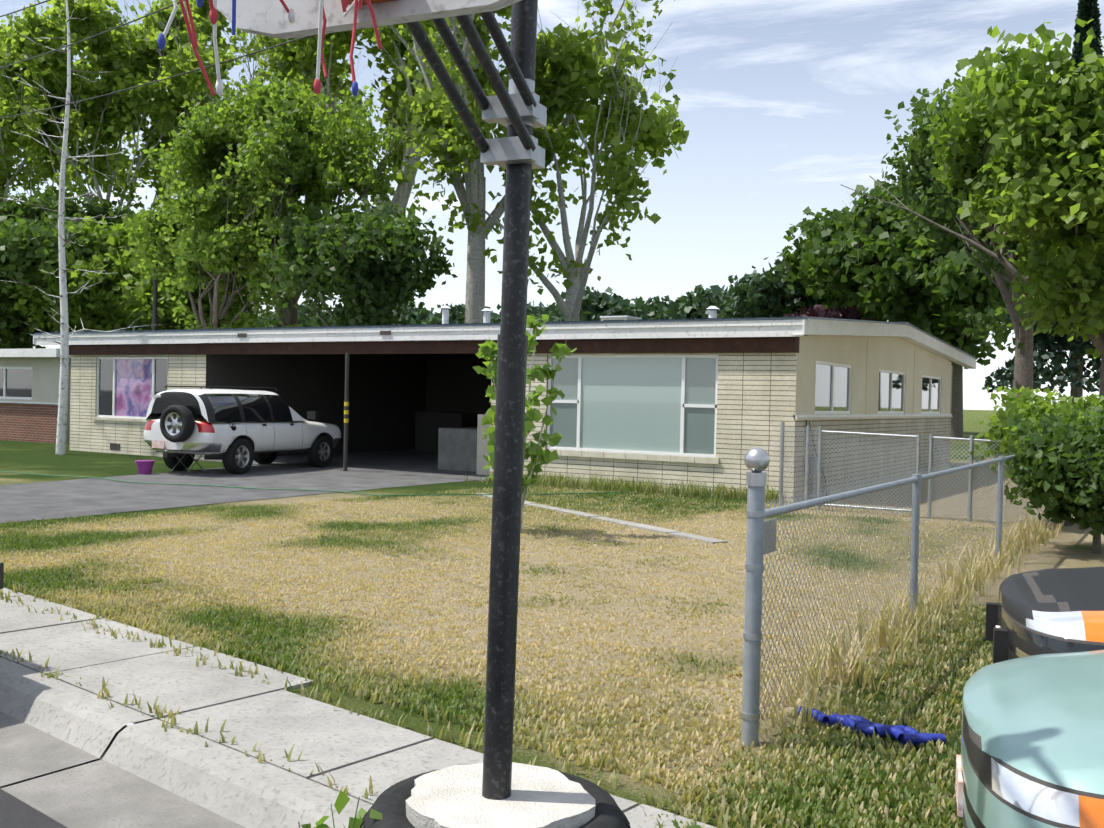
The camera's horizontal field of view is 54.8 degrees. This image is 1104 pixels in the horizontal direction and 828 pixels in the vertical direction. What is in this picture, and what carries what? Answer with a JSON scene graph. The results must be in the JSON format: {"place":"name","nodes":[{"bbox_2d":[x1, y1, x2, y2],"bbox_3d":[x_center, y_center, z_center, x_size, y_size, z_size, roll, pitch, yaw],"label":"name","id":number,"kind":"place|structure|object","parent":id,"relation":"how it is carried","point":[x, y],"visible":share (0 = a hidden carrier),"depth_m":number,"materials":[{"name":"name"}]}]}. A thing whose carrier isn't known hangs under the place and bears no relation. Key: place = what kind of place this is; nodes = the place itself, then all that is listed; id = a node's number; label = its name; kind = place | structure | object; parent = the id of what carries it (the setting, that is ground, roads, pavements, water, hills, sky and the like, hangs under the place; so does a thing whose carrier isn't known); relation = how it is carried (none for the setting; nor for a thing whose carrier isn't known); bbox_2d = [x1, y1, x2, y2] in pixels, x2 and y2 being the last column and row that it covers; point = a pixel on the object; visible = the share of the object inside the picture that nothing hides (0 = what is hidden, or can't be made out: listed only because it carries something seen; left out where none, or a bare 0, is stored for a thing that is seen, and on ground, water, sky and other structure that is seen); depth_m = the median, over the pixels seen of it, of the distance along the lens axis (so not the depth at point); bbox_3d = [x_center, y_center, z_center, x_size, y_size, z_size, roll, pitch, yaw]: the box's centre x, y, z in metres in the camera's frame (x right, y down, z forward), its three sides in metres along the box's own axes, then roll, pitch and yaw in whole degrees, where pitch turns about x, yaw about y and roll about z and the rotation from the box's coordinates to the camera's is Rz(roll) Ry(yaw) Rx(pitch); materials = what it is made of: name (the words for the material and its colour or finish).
{"place":"outdoors","nodes":[
{"label":"outdoors","id":0,"kind":"place"},
{"bbox_2d":[0,562,3,588],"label":"truck mirror","id":1,"kind":"object","parent":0,"point":[1,573],"visible":1,"depth_m":1.47,"materials":[{"name":"black plastic"}]},
{"bbox_2d":[0,786,65,827],"bbox_3d":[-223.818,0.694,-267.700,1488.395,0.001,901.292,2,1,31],"label":"street","id":2,"kind":"structure","parent":0,"point":[15,812],"depth_m":4.48,"materials":[{"name":"grey asphalt"}]},
{"bbox_2d":[0,348,70,443],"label":"neighbour house","id":3,"kind":"structure","parent":0,"point":[29,387],"depth_m":32.18,"materials":[{"name":"red brick"}]},
{"bbox_2d":[0,18,147,211],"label":"cottonwood tree","id":4,"kind":"object","parent":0,"point":[11,161],"depth_m":72.03,"materials":[{"name":"green plant"}]},
{"bbox_2d":[0,0,229,217],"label":"cottonwood tree","id":5,"kind":"object","parent":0,"point":[111,47],"depth_m":67.61,"materials":[{"name":"green plant"}]},
{"bbox_2d":[0,0,312,329],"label":"power line cable","id":6,"kind":"object","parent":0,"point":[155,301],"visible":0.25,"depth_m":15.69,"materials":[{"name":"black rubber"}]},
{"bbox_2d":[94,0,368,316],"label":"cottonwood tree","id":7,"kind":"object","parent":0,"point":[171,61],"depth_m":67.23,"materials":[{"name":"green plant"}]},
{"bbox_2d":[0,450,487,522],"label":"paved driveway","id":8,"kind":"structure","parent":0,"point":[96,496],"depth_m":18.91,"materials":[{"name":"concrete"}]},
{"bbox_2d":[170,454,204,472],"bbox_3d":[-7.360,0.732,21.708,0.522,0.930,0.617,2,1,31],"label":"camp chair","id":9,"kind":"object","parent":8,"relation":"on","point":[185,466],"visible":0.15,"depth_m":21.62,"materials":[{"name":"metal"}]},
{"bbox_2d":[144,385,340,473],"bbox_3d":[-6.538,0.307,22.828,2.190,1.771,4.777,2,1,24],"label":"white suv","id":10,"kind":"object","parent":8,"relation":"on","point":[239,431],"visible":0.96,"depth_m":21.44,"materials":[{"name":"paint"}]},
{"bbox_2d":[142,46,447,327],"bbox_3d":[-10.912,-7.296,44.544,13.581,16.337,9.488,2,1,31],"label":"elm tree","id":11,"kind":"object","parent":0,"point":[257,130],"depth_m":42.77,"materials":[{"name":"green plant"}]},
{"bbox_2d":[0,588,715,827],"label":"sidewalk kerb","id":12,"kind":"structure","parent":0,"point":[73,754],"depth_m":5.14,"materials":[{"name":"concrete"}]},
{"bbox_2d":[157,0,630,827],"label":"basketball hoop","id":13,"kind":"object","parent":12,"relation":"on","point":[497,788],"visible":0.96,"depth_m":3.30,"materials":[{"name":"metal"}]},
{"bbox_2d":[298,790,701,827],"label":"weeds","id":14,"kind":"object","parent":12,"relation":"on","point":[342,800],"depth_m":3.53,"materials":[{"name":"green plant"}]},
{"bbox_2d":[250,14,493,324],"bbox_3d":[-6.289,-16.164,57.051,27.119,33.908,20.280,2,1,31],"label":"cottonwood tree","id":15,"kind":"object","parent":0,"point":[294,55],"depth_m":56.96,"materials":[{"name":"green plant"}]},
{"bbox_2d":[371,0,674,322],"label":"cottonwood tree","id":16,"kind":"object","parent":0,"point":[446,115],"depth_m":44.97,"materials":[{"name":"green plant"}]},
{"bbox_2d":[375,0,688,320],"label":"cottonwood tree","id":17,"kind":"object","parent":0,"point":[571,60],"depth_m":44.48,"materials":[{"name":"green plant"}]},
{"bbox_2d":[0,410,1103,827],"bbox_3d":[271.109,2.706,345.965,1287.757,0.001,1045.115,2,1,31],"label":"lawn ground","id":18,"kind":"structure","parent":0,"point":[1070,546],"depth_m":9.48,"materials":[{"name":"beige plant"}]},
{"bbox_2d":[0,214,105,348],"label":"tree","id":19,"kind":"object","parent":18,"relation":"on","point":[20,239],"depth_m":53.08,"materials":[{"name":"green plant"}]},
{"bbox_2d":[0,186,144,318],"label":"tree","id":20,"kind":"object","parent":18,"relation":"on","point":[94,210],"depth_m":62.37,"materials":[{"name":"green plant"}]},
{"bbox_2d":[0,0,146,454],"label":"bare tree","id":21,"kind":"object","parent":18,"relation":"on","point":[61,434],"visible":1,"depth_m":26.51,"materials":[{"name":"white plant"}]},
{"bbox_2d":[0,216,204,332],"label":"tree","id":22,"kind":"object","parent":18,"relation":"on","point":[97,306],"depth_m":53.61,"materials":[{"name":"green plant"}]},
{"bbox_2d":[125,319,150,330],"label":"line tree","id":23,"kind":"object","parent":18,"relation":"on","point":[135,328],"visible":0.08,"depth_m":160.35,"materials":[{"name":"green plant"}]},
{"bbox_2d":[135,460,154,473],"bbox_3d":[-8.008,1.052,20.953,0.361,0.270,0.370,2,1,31],"label":"flower pot","id":24,"kind":"object","parent":18,"relation":"on","point":[144,466],"visible":0.94,"depth_m":20.84,"materials":[{"name":"purple plastic"}]},
{"bbox_2d":[94,211,253,330],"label":"tree","id":25,"kind":"object","parent":18,"relation":"on","point":[206,307],"depth_m":58.27,"materials":[{"name":"green plant"}]},
{"bbox_2d":[126,161,301,328],"bbox_3d":[-14.118,-4.832,45.109,8.906,11.250,7.285,2,1,31],"label":"elm tree","id":26,"kind":"object","parent":18,"relation":"on","point":[208,237],"depth_m":43.40,"materials":[{"name":"green plant"}]},
{"bbox_2d":[253,303,334,327],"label":"line tree","id":27,"kind":"object","parent":18,"relation":"on","point":[260,322],"depth_m":135.97,"materials":[{"name":"green plant"}]},
{"bbox_2d":[0,471,624,496],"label":"garden hose","id":28,"kind":"object","parent":18,"relation":"on","point":[292,489],"visible":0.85,"depth_m":18.31,"materials":[{"name":"green rubber"}]},
{"bbox_2d":[298,307,346,326],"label":"line tree","id":29,"kind":"object","parent":18,"relation":"on","point":[318,320],"depth_m":127.05,"materials":[{"name":"green plant"}]},
{"bbox_2d":[244,194,457,326],"bbox_3d":[-7.618,-3.636,41.059,7.627,9.271,7.104,2,1,31],"label":"elm tree","id":30,"kind":"object","parent":18,"relation":"on","point":[336,253],"depth_m":39.30,"materials":[{"name":"green plant"}]},
{"bbox_2d":[402,300,424,311],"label":"line tree","id":31,"kind":"object","parent":18,"relation":"on","point":[413,302],"depth_m":143.66,"materials":[{"name":"green plant"}]},
{"bbox_2d":[401,304,435,324],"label":"line tree","id":32,"kind":"object","parent":18,"relation":"on","point":[419,313],"depth_m":133.99,"materials":[{"name":"green plant"}]},
{"bbox_2d":[410,303,500,324],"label":"line tree","id":33,"kind":"object","parent":18,"relation":"on","point":[456,314],"depth_m":120.10,"materials":[{"name":"green plant"}]},
{"bbox_2d":[33,306,976,502],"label":"house","id":34,"kind":"structure","parent":18,"relation":"on","point":[712,400],"depth_m":21.95,"materials":[{"name":"white brick"}]},
{"bbox_2d":[344,402,348,422],"bbox_3d":[-4.425,-0.037,22.923,0.099,0.450,0.104,2,1,31],"label":"reflective tape","id":35,"kind":"object","parent":34,"relation":"attached to","point":[346,412],"visible":0.96,"depth_m":22.88,"materials":[{"name":"yellow plastic"}]},
{"bbox_2d":[805,420,826,495],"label":"wall cables","id":36,"kind":"object","parent":34,"relation":"attached to","point":[815,449],"depth_m":18.74,"materials":[{"name":"grey"}]},
{"bbox_2d":[473,314,576,532],"bbox_3d":[-0.465,0.124,13.100,1.347,2.708,1.317,2,1,31],"label":"sapling tree","id":37,"kind":"object","parent":18,"relation":"on","point":[490,351],"depth_m":13.10,"materials":[{"name":"green plant"}]},
{"bbox_2d":[490,301,563,322],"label":"line tree","id":38,"kind":"object","parent":18,"relation":"on","point":[551,313],"visible":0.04,"depth_m":121.09,"materials":[{"name":"green plant"}]},
{"bbox_2d":[531,301,562,317],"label":"line tree","id":39,"kind":"object","parent":18,"relation":"on","point":[553,305],"visible":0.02,"depth_m":125.47,"materials":[{"name":"green plant"}]},
{"bbox_2d":[475,493,727,543],"bbox_3d":[0.380,1.459,15.419,0.220,0.056,6.458,1,1,-30],"label":"wooden board","id":40,"kind":"object","parent":18,"relation":"on","point":[669,531],"depth_m":14.06,"materials":[{"name":"white wood"}]},
{"bbox_2d":[557,286,650,321],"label":"line tree","id":41,"kind":"object","parent":18,"relation":"on","point":[596,305],"visible":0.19,"depth_m":117.16,"materials":[{"name":"green plant"}]},
{"bbox_2d":[619,295,673,319],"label":"line tree","id":42,"kind":"object","parent":18,"relation":"on","point":[652,306],"visible":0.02,"depth_m":120.73,"materials":[{"name":"green plant"}]},
{"bbox_2d":[648,291,696,318],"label":"line tree","id":43,"kind":"object","parent":18,"relation":"on","point":[655,313],"depth_m":117.83,"materials":[{"name":"green plant"}]},
{"bbox_2d":[651,284,730,319],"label":"line tree","id":44,"kind":"object","parent":18,"relation":"on","point":[694,307],"visible":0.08,"depth_m":105.26,"materials":[{"name":"green plant"}]},
{"bbox_2d":[677,285,730,313],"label":"line tree","id":45,"kind":"object","parent":18,"relation":"on","point":[715,289],"depth_m":103.79,"materials":[{"name":"green plant"}]},
{"bbox_2d":[718,291,740,314],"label":"tree","id":46,"kind":"object","parent":18,"relation":"on","point":[725,296],"depth_m":84.26,"materials":[{"name":"green plant"}]},
{"bbox_2d":[703,252,833,317],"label":"tree","id":47,"kind":"object","parent":18,"relation":"on","point":[765,289],"depth_m":75.11,"materials":[{"name":"green plant"}]},
{"bbox_2d":[775,206,888,321],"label":"tree","id":48,"kind":"object","parent":18,"relation":"on","point":[793,263],"depth_m":69.69,"materials":[{"name":"green plant"}]},
{"bbox_2d":[784,302,897,321],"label":"tree","id":49,"kind":"object","parent":18,"relation":"on","point":[851,312],"depth_m":58.63,"materials":[{"name":"plant"}]},
{"bbox_2d":[800,177,935,323],"bbox_3d":[20.643,-6.302,59.816,11.129,15.324,11.393,2,1,31],"label":"tree","id":50,"kind":"object","parent":18,"relation":"on","point":[826,260],"depth_m":58.05,"materials":[{"name":"green plant"}]},
{"bbox_2d":[797,707,945,744],"bbox_3d":[1.609,1.597,5.455,0.773,0.052,0.201,2,1,40],"label":"rope","id":51,"kind":"object","parent":18,"relation":"on","point":[900,733],"visible":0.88,"depth_m":5.37,"materials":[{"name":"blue fabric"}]},
{"bbox_2d":[741,422,1049,746],"bbox_3d":[2.804,0.859,11.957,4.052,1.507,13.520,2,1,31],"label":"chain link fence","id":52,"kind":"object","parent":18,"relation":"on","point":[761,536],"visible":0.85,"depth_m":7.29,"materials":[{"name":"grey metal"}]},
{"bbox_2d":[841,199,1011,437],"bbox_3d":[21.286,-5.142,55.648,10.931,13.155,12.257,2,1,31],"label":"tree","id":53,"kind":"object","parent":18,"relation":"on","point":[908,288],"depth_m":54.04,"materials":[{"name":"green plant"}]},
{"bbox_2d":[842,18,1103,398],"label":"elm tree","id":54,"kind":"object","parent":18,"relation":"on","point":[1038,175],"depth_m":16.36,"materials":[{"name":"green plant"}]},
{"bbox_2d":[872,68,1101,410],"bbox_3d":[12.471,-3.417,27.737,8.343,10.128,8.874,2,1,31],"label":"elm tree","id":55,"kind":"object","parent":18,"relation":"on","point":[920,150],"depth_m":27.58,"materials":[{"name":"green plant"}]},
{"bbox_2d":[955,650,1103,827],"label":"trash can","id":56,"kind":"object","parent":18,"relation":"on","point":[1032,743],"visible":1,"depth_m":3.32,"materials":[{"name":"paint"}]},
{"bbox_2d":[969,386,1103,525],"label":"bush","id":57,"kind":"object","parent":18,"relation":"on","point":[1038,408],"depth_m":15.21,"materials":[{"name":"green plant"}]},
{"bbox_2d":[982,0,1103,404],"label":"spruce tree","id":58,"kind":"object","parent":18,"relation":"on","point":[1056,353],"depth_m":40.86,"materials":[{"name":"green plant"}]},
{"bbox_2d":[985,567,1103,663],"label":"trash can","id":59,"kind":"object","parent":18,"relation":"on","point":[1047,611],"visible":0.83,"depth_m":5.02,"materials":[{"name":"paint"}]},
{"bbox_2d":[1003,400,1103,553],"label":"bush","id":60,"kind":"object","parent":18,"relation":"on","point":[1059,474],"depth_m":12.14,"materials":[{"name":"green plant"}]},
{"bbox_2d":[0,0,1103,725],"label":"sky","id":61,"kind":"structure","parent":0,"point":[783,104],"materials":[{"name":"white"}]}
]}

